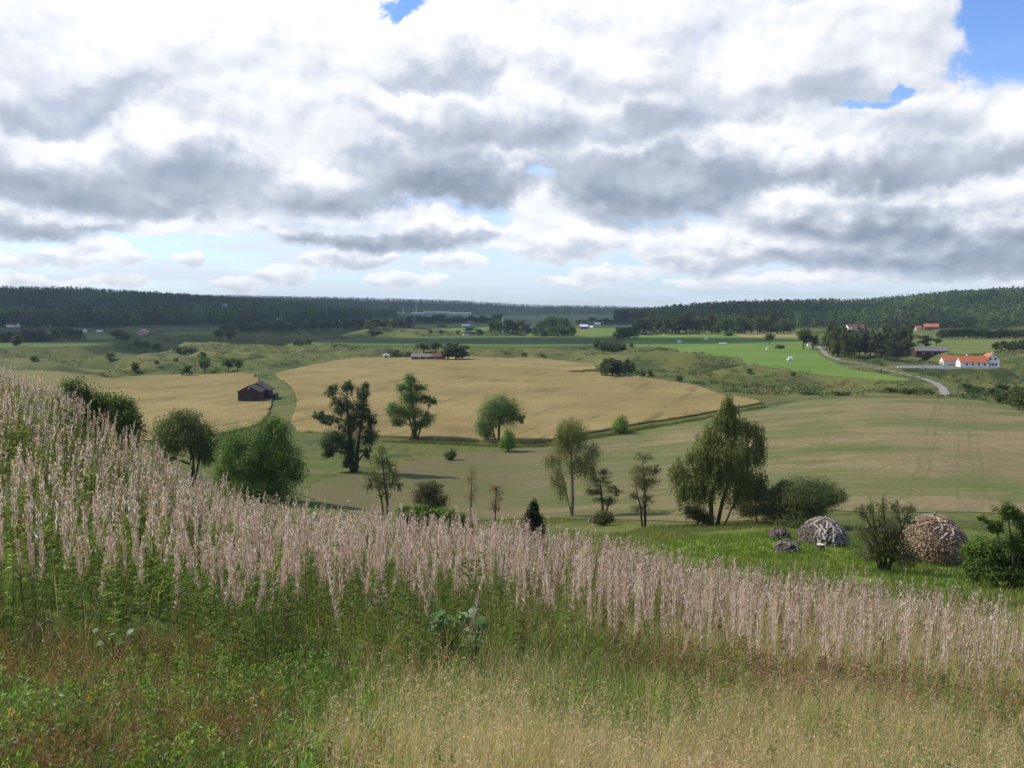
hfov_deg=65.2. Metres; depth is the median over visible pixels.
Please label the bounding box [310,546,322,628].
fireweed stalk
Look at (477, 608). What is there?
fireweed stalk
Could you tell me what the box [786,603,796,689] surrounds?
fireweed stalk
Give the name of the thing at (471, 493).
bare sapling
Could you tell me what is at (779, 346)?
bush
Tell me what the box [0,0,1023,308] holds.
sky
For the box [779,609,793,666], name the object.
fireweed stalk
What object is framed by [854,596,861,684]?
fireweed stalk
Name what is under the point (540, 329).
dense tree
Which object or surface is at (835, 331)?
grove tree
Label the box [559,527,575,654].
fireweed stalk
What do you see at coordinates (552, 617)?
fireweed stalk
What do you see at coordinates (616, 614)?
fireweed stalk
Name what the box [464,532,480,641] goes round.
fireweed stalk
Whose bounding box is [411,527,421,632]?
fireweed stalk
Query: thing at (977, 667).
fireweed stalk
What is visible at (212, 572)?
fireweed stalk
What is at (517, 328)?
round tree
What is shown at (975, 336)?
hillfoot tree
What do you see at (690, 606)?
fireweed stalk
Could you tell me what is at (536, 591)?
fireweed stalk
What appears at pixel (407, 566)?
fireweed stalk
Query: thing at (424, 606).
fireweed stalk
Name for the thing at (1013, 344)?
hedge bush
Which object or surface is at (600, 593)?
fireweed stalk
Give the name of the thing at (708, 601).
fireweed stalk
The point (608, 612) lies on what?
fireweed stalk
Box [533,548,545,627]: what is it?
fireweed stalk
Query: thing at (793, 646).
fireweed stalk
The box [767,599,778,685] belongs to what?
fireweed stalk
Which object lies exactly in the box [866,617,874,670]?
fireweed stalk
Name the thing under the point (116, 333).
round tree
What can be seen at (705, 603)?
fireweed stalk
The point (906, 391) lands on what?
bush
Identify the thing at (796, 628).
fireweed stalk
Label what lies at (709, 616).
fireweed stalk
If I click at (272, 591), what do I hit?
fireweed stalk
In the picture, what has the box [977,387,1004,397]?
ravine bush
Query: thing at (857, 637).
fireweed stalk
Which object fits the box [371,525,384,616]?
fireweed stalk
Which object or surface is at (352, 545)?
fireweed stalk
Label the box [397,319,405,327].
hillfoot tree
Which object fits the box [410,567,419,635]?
fireweed stalk
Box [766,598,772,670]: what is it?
fireweed stalk
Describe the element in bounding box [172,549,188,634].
fireweed stalk
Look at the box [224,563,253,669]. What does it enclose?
fireweed stalk
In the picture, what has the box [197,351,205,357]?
bush
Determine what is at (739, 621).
fireweed stalk
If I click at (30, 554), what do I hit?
fireweed stalk
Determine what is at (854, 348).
grove tree
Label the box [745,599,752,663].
fireweed stalk
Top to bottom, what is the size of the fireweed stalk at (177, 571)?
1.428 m
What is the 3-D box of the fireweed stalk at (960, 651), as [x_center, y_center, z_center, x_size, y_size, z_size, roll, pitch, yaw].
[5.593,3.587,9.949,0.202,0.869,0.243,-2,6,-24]
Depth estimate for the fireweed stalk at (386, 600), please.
10.26 m
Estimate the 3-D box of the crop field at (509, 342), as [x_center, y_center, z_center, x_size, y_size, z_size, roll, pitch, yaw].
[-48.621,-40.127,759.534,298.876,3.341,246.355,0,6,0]
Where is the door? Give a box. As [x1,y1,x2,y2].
[247,395,252,400]
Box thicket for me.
[751,472,850,527]
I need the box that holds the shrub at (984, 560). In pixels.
[957,528,1023,586]
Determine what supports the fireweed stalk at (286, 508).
on the ground at (318, 467)
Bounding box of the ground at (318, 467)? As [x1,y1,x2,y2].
[0,293,1023,767]
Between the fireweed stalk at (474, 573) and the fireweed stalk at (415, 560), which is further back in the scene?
the fireweed stalk at (415, 560)
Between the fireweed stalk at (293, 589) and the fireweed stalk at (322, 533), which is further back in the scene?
the fireweed stalk at (293, 589)
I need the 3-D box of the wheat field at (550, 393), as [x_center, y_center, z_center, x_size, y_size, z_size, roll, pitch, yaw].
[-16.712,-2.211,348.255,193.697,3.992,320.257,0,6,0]
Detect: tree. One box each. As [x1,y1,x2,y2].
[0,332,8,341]
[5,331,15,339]
[10,334,23,345]
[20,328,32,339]
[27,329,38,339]
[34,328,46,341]
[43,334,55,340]
[48,367,154,465]
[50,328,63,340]
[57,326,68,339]
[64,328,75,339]
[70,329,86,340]
[109,330,122,340]
[141,407,228,484]
[197,358,209,373]
[207,409,309,503]
[213,328,223,341]
[219,324,231,330]
[221,357,234,372]
[222,330,237,341]
[229,324,238,331]
[229,357,243,372]
[245,323,255,331]
[252,324,263,330]
[260,319,270,330]
[267,322,278,330]
[276,321,286,330]
[281,324,294,330]
[310,377,380,472]
[316,322,326,329]
[324,318,334,329]
[331,319,342,328]
[341,318,349,328]
[348,318,357,328]
[356,319,366,328]
[362,444,403,532]
[365,320,373,328]
[371,318,382,327]
[379,318,390,327]
[383,372,436,438]
[388,317,397,327]
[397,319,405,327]
[404,315,413,327]
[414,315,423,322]
[414,341,431,353]
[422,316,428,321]
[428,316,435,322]
[428,341,442,352]
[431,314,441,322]
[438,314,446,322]
[439,342,454,358]
[444,343,465,358]
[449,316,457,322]
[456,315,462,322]
[457,345,470,358]
[464,326,474,330]
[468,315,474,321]
[473,392,525,439]
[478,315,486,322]
[484,320,495,332]
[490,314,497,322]
[493,319,500,333]
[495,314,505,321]
[497,321,505,332]
[504,319,510,332]
[509,319,516,331]
[513,319,520,332]
[518,319,527,333]
[524,322,530,332]
[531,325,538,335]
[536,321,544,327]
[536,325,544,335]
[540,329,550,335]
[540,414,603,515]
[543,317,548,328]
[546,316,553,326]
[547,326,554,335]
[552,316,560,328]
[552,325,560,335]
[558,317,565,329]
[558,328,566,335]
[561,317,570,328]
[563,327,570,335]
[568,325,576,335]
[584,467,623,510]
[611,327,625,339]
[620,328,630,338]
[626,326,634,338]
[626,452,662,526]
[632,324,640,337]
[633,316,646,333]
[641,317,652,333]
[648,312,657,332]
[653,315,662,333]
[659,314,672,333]
[666,394,769,525]
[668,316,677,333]
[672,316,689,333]
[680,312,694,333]
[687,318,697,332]
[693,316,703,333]
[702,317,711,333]
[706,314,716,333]
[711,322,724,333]
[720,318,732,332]
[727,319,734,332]
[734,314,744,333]
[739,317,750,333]
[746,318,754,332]
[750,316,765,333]
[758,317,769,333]
[764,332,775,343]
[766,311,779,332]
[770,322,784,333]
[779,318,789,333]
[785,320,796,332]
[796,327,812,348]
[807,335,818,348]
[821,321,833,352]
[828,325,841,355]
[830,333,842,356]
[839,327,851,357]
[847,331,854,354]
[850,333,862,355]
[854,325,862,335]
[858,331,869,356]
[858,335,864,356]
[859,326,870,336]
[867,333,885,356]
[869,326,878,351]
[872,331,891,357]
[881,324,887,337]
[883,332,889,354]
[886,326,893,334]
[886,329,900,356]
[891,334,901,356]
[894,325,906,340]
[896,338,912,356]
[899,326,908,352]
[904,324,915,352]
[915,335,933,346]
[931,338,943,345]
[934,328,945,337]
[941,329,951,338]
[945,328,957,337]
[952,328,963,337]
[959,327,970,337]
[964,327,976,338]
[971,329,980,338]
[975,499,1023,588]
[976,327,986,338]
[982,327,993,338]
[986,330,999,337]
[995,326,1003,338]
[1000,327,1008,337]
[1006,328,1015,337]
[1013,330,1022,337]
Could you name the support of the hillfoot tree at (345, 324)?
on the ground at (318, 467)
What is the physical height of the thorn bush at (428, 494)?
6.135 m
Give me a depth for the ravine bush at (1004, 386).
348.32 m
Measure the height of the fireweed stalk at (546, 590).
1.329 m
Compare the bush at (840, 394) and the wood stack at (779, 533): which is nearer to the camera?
the wood stack at (779, 533)
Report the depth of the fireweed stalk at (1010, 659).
10.07 m
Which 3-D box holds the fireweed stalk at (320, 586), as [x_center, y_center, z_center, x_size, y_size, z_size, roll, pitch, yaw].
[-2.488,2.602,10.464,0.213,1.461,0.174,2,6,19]
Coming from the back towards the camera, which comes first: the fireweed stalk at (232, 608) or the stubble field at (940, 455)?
the stubble field at (940, 455)
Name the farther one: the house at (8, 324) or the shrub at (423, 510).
the house at (8, 324)
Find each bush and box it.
[29,355,38,361]
[103,352,115,359]
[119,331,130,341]
[130,361,140,371]
[133,341,143,345]
[141,341,149,347]
[152,343,162,348]
[170,345,188,352]
[181,364,193,374]
[182,347,197,352]
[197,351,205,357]
[292,339,303,345]
[299,338,311,344]
[365,329,383,333]
[391,349,402,356]
[403,352,411,356]
[409,479,453,509]
[444,448,457,459]
[474,329,483,335]
[498,427,515,451]
[585,506,619,526]
[592,338,600,348]
[597,340,608,350]
[599,357,609,374]
[603,341,617,350]
[604,357,621,375]
[608,412,630,433]
[614,343,625,350]
[615,360,626,374]
[622,359,632,374]
[628,363,635,373]
[681,504,716,524]
[734,484,770,521]
[775,345,784,348]
[798,390,817,394]
[827,390,853,395]
[876,386,898,392]
[896,388,919,393]
[915,388,935,394]
[960,383,975,391]
[969,386,988,392]
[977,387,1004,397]
[991,341,1000,349]
[993,383,1013,391]
[993,390,1016,403]
[997,340,1012,350]
[1005,385,1023,393]
[1006,340,1018,350]
[1006,389,1023,409]
[1014,338,1023,350]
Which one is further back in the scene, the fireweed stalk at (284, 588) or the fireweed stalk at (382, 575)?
the fireweed stalk at (382, 575)
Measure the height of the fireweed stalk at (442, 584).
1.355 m
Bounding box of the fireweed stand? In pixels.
[0,360,1023,708]
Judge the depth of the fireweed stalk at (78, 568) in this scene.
9.64 m
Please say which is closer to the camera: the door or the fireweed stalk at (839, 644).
the fireweed stalk at (839, 644)
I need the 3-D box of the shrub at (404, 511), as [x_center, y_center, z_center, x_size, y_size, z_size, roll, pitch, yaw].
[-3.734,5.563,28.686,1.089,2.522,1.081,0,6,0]
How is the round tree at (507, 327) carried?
on the ground at (318, 467)
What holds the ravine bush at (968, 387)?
on the ground at (318, 467)
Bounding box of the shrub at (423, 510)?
[406,502,443,547]
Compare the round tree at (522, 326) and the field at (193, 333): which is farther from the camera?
the round tree at (522, 326)
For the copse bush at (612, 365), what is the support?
on the ground at (318, 467)
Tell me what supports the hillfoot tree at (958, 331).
on the ground at (318, 467)
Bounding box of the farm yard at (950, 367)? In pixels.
[889,365,999,369]
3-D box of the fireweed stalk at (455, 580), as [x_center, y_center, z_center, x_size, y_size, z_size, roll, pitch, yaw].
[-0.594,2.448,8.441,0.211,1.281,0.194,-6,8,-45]
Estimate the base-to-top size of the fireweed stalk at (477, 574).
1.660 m
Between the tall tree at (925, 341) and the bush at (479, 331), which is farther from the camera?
the bush at (479, 331)
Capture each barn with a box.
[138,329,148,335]
[237,381,278,400]
[411,353,444,358]
[911,347,948,357]
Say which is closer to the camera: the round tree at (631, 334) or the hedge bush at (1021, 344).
the hedge bush at (1021, 344)
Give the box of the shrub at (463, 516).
[453,512,474,545]
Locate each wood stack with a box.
[767,527,791,539]
[773,539,800,553]
[796,516,851,546]
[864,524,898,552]
[897,512,970,566]
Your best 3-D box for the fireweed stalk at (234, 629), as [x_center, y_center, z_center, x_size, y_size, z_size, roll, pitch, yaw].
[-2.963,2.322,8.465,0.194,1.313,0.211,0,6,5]
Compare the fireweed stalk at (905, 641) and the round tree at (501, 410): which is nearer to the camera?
the fireweed stalk at (905, 641)
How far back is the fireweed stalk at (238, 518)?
9.77 m
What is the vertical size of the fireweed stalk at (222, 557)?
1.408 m
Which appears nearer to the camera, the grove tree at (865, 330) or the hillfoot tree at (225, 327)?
the grove tree at (865, 330)
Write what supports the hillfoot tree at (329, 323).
on the ground at (318, 467)
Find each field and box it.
[0,340,144,347]
[1,370,272,441]
[81,333,113,340]
[162,331,213,334]
[275,357,762,442]
[296,398,1023,521]
[304,336,613,347]
[415,323,531,332]
[539,328,616,336]
[735,332,796,336]
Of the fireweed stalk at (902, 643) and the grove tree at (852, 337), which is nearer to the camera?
the fireweed stalk at (902, 643)
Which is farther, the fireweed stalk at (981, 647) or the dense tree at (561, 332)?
the dense tree at (561, 332)
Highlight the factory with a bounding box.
[411,312,470,314]
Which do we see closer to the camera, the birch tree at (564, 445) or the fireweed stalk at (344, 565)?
the fireweed stalk at (344, 565)
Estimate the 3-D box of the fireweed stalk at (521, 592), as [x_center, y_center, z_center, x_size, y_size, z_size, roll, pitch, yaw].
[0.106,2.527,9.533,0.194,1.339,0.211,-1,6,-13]
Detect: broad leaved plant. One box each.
[92,628,132,663]
[425,607,476,660]
[462,616,487,670]
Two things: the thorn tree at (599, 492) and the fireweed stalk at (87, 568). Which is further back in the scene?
the thorn tree at (599, 492)
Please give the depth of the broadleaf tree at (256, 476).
105.52 m
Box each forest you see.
[0,285,397,326]
[163,293,660,315]
[613,286,1023,328]
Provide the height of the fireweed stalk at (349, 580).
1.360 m
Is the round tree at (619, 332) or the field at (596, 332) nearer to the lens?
the round tree at (619, 332)
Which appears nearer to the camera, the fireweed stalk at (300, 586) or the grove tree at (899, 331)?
the fireweed stalk at (300, 586)
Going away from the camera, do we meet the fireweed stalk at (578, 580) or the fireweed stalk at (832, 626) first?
the fireweed stalk at (832, 626)
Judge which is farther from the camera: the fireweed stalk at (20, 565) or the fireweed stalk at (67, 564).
the fireweed stalk at (20, 565)
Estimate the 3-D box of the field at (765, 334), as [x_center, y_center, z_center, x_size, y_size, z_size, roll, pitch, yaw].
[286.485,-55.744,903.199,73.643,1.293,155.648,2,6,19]
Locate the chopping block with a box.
[816,543,824,550]
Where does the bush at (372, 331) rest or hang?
on the ground at (318, 467)
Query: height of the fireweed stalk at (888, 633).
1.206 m
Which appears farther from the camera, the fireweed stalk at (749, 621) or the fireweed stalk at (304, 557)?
the fireweed stalk at (749, 621)
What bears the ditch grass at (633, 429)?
on the ground at (318, 467)
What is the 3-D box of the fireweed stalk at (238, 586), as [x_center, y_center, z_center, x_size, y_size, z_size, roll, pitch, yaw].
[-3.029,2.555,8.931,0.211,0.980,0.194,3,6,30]
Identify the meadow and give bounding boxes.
[620,333,915,380]
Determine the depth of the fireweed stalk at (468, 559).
8.86 m
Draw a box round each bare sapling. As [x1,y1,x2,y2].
[460,462,480,520]
[488,483,504,532]
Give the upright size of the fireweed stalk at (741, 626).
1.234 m
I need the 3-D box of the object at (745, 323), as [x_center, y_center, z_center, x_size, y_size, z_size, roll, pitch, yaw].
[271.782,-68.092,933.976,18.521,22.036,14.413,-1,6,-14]
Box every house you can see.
[5,322,14,326]
[462,332,472,335]
[578,324,588,328]
[845,324,864,330]
[915,326,921,330]
[923,324,938,329]
[939,356,956,364]
[955,354,990,366]
[983,352,1000,366]
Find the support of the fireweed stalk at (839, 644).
on the ground at (318, 467)
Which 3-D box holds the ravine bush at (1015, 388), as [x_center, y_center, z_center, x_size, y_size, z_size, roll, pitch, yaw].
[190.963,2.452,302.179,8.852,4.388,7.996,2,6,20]
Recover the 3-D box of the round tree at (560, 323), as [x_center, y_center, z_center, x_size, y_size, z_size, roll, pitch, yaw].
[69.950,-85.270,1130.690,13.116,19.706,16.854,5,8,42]
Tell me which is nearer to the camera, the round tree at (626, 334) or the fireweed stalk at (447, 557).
the fireweed stalk at (447, 557)
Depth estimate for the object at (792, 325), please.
932.04 m
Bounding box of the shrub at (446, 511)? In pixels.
[432,506,461,537]
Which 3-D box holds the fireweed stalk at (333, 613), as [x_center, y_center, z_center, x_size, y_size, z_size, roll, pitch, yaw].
[-1.747,2.255,7.952,0.203,1.509,0.367,1,6,13]
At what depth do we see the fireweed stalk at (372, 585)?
8.13 m
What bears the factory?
on the ground at (318, 467)
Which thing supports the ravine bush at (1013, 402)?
on the ground at (318, 467)
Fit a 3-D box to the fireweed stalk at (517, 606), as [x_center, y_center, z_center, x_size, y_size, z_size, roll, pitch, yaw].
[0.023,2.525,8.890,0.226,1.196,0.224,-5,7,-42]
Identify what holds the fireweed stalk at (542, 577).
on the ground at (318, 467)
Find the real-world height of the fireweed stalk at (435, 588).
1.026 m
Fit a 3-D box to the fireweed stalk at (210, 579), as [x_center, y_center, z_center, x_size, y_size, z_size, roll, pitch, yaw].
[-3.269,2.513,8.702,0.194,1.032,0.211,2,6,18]
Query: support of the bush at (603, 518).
on the ground at (318, 467)
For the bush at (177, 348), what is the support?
on the ground at (318, 467)
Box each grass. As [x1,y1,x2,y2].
[0,427,1023,767]
[0,563,1023,767]
[381,404,768,447]
[393,508,1023,609]
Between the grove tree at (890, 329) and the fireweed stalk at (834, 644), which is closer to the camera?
the fireweed stalk at (834, 644)
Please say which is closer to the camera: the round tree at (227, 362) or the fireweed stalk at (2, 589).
the fireweed stalk at (2, 589)
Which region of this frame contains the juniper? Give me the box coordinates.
[519,498,548,557]
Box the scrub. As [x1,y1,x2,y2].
[0,330,1023,401]
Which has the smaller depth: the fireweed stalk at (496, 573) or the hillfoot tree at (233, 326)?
the fireweed stalk at (496, 573)
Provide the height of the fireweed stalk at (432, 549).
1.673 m
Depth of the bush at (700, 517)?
76.12 m
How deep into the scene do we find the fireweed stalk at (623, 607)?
10.40 m
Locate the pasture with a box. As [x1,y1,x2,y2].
[923,337,1023,353]
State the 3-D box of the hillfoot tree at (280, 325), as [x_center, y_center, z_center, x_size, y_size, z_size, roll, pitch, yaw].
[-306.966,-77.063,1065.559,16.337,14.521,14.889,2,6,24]
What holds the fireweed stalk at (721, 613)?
on the ground at (318, 467)
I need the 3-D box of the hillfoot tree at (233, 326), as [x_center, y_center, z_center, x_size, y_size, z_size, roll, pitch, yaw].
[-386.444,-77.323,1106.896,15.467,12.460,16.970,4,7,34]
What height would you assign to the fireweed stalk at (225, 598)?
1.200 m
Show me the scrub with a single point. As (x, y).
(794, 387)
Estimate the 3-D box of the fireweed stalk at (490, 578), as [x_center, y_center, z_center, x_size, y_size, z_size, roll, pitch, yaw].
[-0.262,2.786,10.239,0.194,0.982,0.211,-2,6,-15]
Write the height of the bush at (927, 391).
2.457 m
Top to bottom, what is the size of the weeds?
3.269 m
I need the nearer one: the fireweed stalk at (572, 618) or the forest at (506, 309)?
the fireweed stalk at (572, 618)
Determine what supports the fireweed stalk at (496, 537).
on the ground at (318, 467)
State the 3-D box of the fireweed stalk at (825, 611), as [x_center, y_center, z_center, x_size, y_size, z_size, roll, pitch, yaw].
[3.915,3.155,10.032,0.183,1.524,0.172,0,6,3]
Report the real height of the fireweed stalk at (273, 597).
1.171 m
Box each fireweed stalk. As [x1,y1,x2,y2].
[0,522,11,641]
[0,557,12,629]
[12,539,30,634]
[22,503,40,627]
[23,532,42,630]
[28,542,42,628]
[33,542,50,642]
[35,528,54,634]
[60,518,78,651]
[63,508,79,634]
[71,551,88,631]
[72,536,92,655]
[80,534,96,636]
[91,555,106,639]
[94,508,112,630]
[102,524,122,649]
[102,538,120,631]
[108,531,127,633]
[118,541,132,638]
[123,513,140,635]
[130,534,147,652]
[133,535,147,630]
[168,534,187,652]
[170,546,183,649]
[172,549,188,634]
[179,518,192,631]
[181,520,210,636]
[182,537,198,636]
[197,541,210,627]
[200,539,219,646]
[203,568,217,650]
[205,533,224,633]
[206,547,224,655]
[207,562,237,671]
[214,534,228,638]
[215,550,227,633]
[215,558,232,655]
[221,534,230,638]
[222,547,248,643]
[224,542,238,656]
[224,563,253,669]
[226,533,239,648]
[226,547,247,662]
[233,501,245,638]
[235,571,245,636]
[236,517,247,632]
[238,522,272,648]
[238,543,251,631]
[241,548,275,645]
[242,530,252,626]
[243,554,262,674]
[246,531,262,653]
[246,553,272,642]
[246,574,265,674]
[247,519,263,660]
[248,550,263,653]
[249,549,276,648]
[257,532,269,607]
[258,525,272,617]
[258,562,273,661]
[259,527,272,635]
[262,552,283,636]
[266,529,282,658]
[266,563,276,638]
[271,550,287,650]
[274,533,289,653]
[275,557,291,650]
[277,506,292,645]
[279,531,293,643]
[283,536,299,630]
[286,542,303,644]
[286,561,304,668]
[291,524,306,648]
[291,555,303,627]
[299,515,312,631]
[299,535,313,631]
[300,584,309,630]
[304,515,318,634]
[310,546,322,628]
[311,533,324,631]
[315,529,326,631]
[317,551,332,646]
[319,548,336,653]
[320,513,337,636]
[320,542,350,676]
[328,524,338,633]
[334,538,350,667]
[337,537,348,624]
[340,522,350,628]
[342,534,358,643]
[343,524,356,639]
[344,518,363,640]
[347,540,358,635]
[348,551,359,632]
[348,574,357,631]
[353,547,378,642]
[354,529,368,635]
[357,515,370,623]
[357,536,371,662]
[367,562,380,661]
[370,542,387,671]
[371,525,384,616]
[371,526,389,672]
[371,545,386,641]
[373,541,385,621]
[373,558,389,667]
[376,534,388,634]
[382,555,392,633]
[391,536,407,660]
[394,535,410,646]
[395,532,407,629]
[396,561,422,642]
[397,519,416,673]
[401,517,411,625]
[404,546,414,638]
[409,539,443,675]
[410,517,419,629]
[410,558,419,634]
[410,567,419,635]
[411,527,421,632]
[412,565,428,667]
[413,552,442,678]
[415,535,426,630]
[416,553,424,623]
[417,544,440,648]
[418,525,441,665]
[421,530,436,657]
[424,512,437,632]
[429,563,441,636]
[430,518,442,639]
[430,573,444,662]
[435,540,444,633]
[436,525,448,636]
[437,537,450,635]
[439,543,451,644]
[442,540,452,637]
[443,535,453,614]
[447,557,463,666]
[450,552,465,671]
[459,576,484,673]
[460,517,476,656]
[460,534,476,632]
[460,542,470,632]
[460,551,469,628]
[462,553,474,643]
[463,528,475,629]
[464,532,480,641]
[471,515,482,630]
[471,560,490,613]
[477,540,493,621]
[479,529,486,612]
[483,532,494,631]
[486,526,496,630]
[486,565,497,633]
[491,522,502,627]
[492,531,500,628]
[493,549,506,637]
[494,528,508,634]
[498,538,509,624]
[504,548,513,621]
[505,519,521,654]
[506,560,525,656]
[507,559,521,649]
[508,523,523,654]
[511,535,522,620]
[515,543,526,644]
[518,549,528,652]
[519,540,528,632]
[520,542,531,623]
[521,523,531,625]
[527,553,540,636]
[527,568,542,635]
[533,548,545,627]
[538,541,549,637]
[540,553,555,655]
[542,559,564,639]
[547,554,557,631]
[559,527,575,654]
[561,570,571,631]
[567,555,577,651]
[568,546,584,633]
[571,549,584,658]
[578,545,588,630]
[583,562,594,662]
[585,556,593,634]
[590,557,601,635]
[591,567,605,650]
[593,536,607,640]
[596,552,603,634]
[599,582,611,645]
[601,563,617,622]
[602,541,612,635]
[603,560,613,645]
[603,574,613,648]
[608,567,620,666]
[611,547,621,637]
[612,559,624,646]
[612,574,621,661]
[617,575,626,628]
[618,554,629,648]
[618,585,628,619]
[621,574,633,667]
[628,575,641,670]
[633,553,644,641]
[633,568,642,649]
[637,565,653,667]
[644,568,658,654]
[644,578,654,655]
[647,573,657,671]
[656,565,667,656]
[659,582,672,653]
[667,563,678,657]
[675,615,699,673]
[677,568,695,654]
[678,572,695,664]
[680,569,695,670]
[693,595,701,653]
[694,593,706,671]
[695,589,707,661]
[700,565,709,640]
[701,578,714,673]
[703,568,712,663]
[703,579,713,651]
[716,596,733,654]
[725,582,742,654]
[725,594,736,669]
[728,556,736,651]
[732,586,744,662]
[733,579,744,683]
[733,596,746,676]
[738,583,747,664]
[738,595,748,656]
[740,586,754,680]
[742,565,750,675]
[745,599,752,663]
[746,584,759,680]
[747,618,753,668]
[752,595,760,667]
[753,601,761,674]
[755,593,764,656]
[763,592,771,660]
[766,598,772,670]
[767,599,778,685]
[768,583,775,657]
[768,603,777,670]
[779,576,792,674]
[779,604,787,656]
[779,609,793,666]
[782,591,788,660]
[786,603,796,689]
[786,610,797,683]
[793,602,798,670]
[797,587,807,660]
[816,605,829,693]
[816,611,831,675]
[817,578,828,668]
[817,603,837,694]
[823,595,830,668]
[828,581,841,671]
[828,592,838,657]
[829,589,838,690]
[830,603,848,681]
[831,610,844,685]
[835,608,842,687]
[841,583,847,669]
[847,597,853,676]
[850,608,864,663]
[850,630,862,688]
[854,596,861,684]
[855,586,867,679]
[858,599,872,683]
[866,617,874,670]
[882,612,893,690]
[891,611,906,695]
[895,626,907,686]
[898,614,908,682]
[900,589,908,682]
[901,593,913,687]
[921,616,931,685]
[934,607,945,695]
[936,605,950,699]
[957,635,965,702]
[972,635,985,701]
[973,634,986,703]
[986,604,998,692]
[990,599,1007,702]
[994,630,1018,699]
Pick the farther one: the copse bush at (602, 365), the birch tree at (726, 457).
the copse bush at (602, 365)
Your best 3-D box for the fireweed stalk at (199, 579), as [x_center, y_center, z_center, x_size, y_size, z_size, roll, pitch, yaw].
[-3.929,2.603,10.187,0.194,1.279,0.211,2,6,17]
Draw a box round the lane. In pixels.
[816,346,948,394]
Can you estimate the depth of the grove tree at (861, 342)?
563.62 m
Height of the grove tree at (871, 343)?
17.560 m
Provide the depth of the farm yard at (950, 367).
437.36 m
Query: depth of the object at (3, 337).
782.32 m
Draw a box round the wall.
[897,367,943,368]
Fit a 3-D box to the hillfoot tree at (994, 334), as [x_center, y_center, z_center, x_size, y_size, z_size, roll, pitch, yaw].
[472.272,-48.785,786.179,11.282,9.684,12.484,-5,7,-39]
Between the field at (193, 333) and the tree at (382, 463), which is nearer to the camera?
the tree at (382, 463)
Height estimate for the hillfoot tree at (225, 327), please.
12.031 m
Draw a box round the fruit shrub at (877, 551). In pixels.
[847,492,931,571]
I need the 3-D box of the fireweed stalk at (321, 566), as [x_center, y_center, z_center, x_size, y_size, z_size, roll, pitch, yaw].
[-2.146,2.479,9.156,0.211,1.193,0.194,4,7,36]
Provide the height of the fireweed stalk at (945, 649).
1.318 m
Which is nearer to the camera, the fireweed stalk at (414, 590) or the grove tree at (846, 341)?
the fireweed stalk at (414, 590)
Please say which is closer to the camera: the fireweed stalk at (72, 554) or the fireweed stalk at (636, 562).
the fireweed stalk at (72, 554)
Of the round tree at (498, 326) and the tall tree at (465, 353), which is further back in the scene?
the round tree at (498, 326)
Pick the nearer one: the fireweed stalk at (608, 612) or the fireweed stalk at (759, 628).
the fireweed stalk at (608, 612)
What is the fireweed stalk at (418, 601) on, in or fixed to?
on the ground at (318, 467)
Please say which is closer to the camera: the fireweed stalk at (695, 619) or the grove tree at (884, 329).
the fireweed stalk at (695, 619)
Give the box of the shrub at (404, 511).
[394,504,415,546]
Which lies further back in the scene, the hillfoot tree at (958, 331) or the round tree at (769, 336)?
the hillfoot tree at (958, 331)
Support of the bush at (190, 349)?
on the ground at (318, 467)
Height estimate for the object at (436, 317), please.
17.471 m
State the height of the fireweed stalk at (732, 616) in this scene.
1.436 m
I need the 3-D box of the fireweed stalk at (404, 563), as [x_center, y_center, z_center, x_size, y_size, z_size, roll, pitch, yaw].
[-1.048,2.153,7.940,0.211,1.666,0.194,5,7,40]
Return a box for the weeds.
[0,610,1023,767]
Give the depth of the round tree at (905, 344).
616.52 m
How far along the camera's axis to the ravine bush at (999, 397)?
242.41 m
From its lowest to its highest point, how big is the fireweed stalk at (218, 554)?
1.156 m
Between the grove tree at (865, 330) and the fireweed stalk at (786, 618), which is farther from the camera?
the grove tree at (865, 330)
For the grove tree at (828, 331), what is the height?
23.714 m
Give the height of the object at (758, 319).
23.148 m
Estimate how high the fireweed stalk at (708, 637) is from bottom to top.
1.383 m
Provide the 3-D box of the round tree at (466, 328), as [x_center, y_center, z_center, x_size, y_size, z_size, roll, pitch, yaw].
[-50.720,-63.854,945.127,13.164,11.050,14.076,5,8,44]
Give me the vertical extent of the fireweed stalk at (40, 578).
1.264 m
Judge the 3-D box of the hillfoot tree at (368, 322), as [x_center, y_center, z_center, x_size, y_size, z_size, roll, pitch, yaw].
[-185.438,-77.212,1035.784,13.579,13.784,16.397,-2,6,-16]
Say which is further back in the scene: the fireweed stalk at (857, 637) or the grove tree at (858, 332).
the grove tree at (858, 332)
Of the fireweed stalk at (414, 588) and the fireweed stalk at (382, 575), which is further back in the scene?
the fireweed stalk at (382, 575)

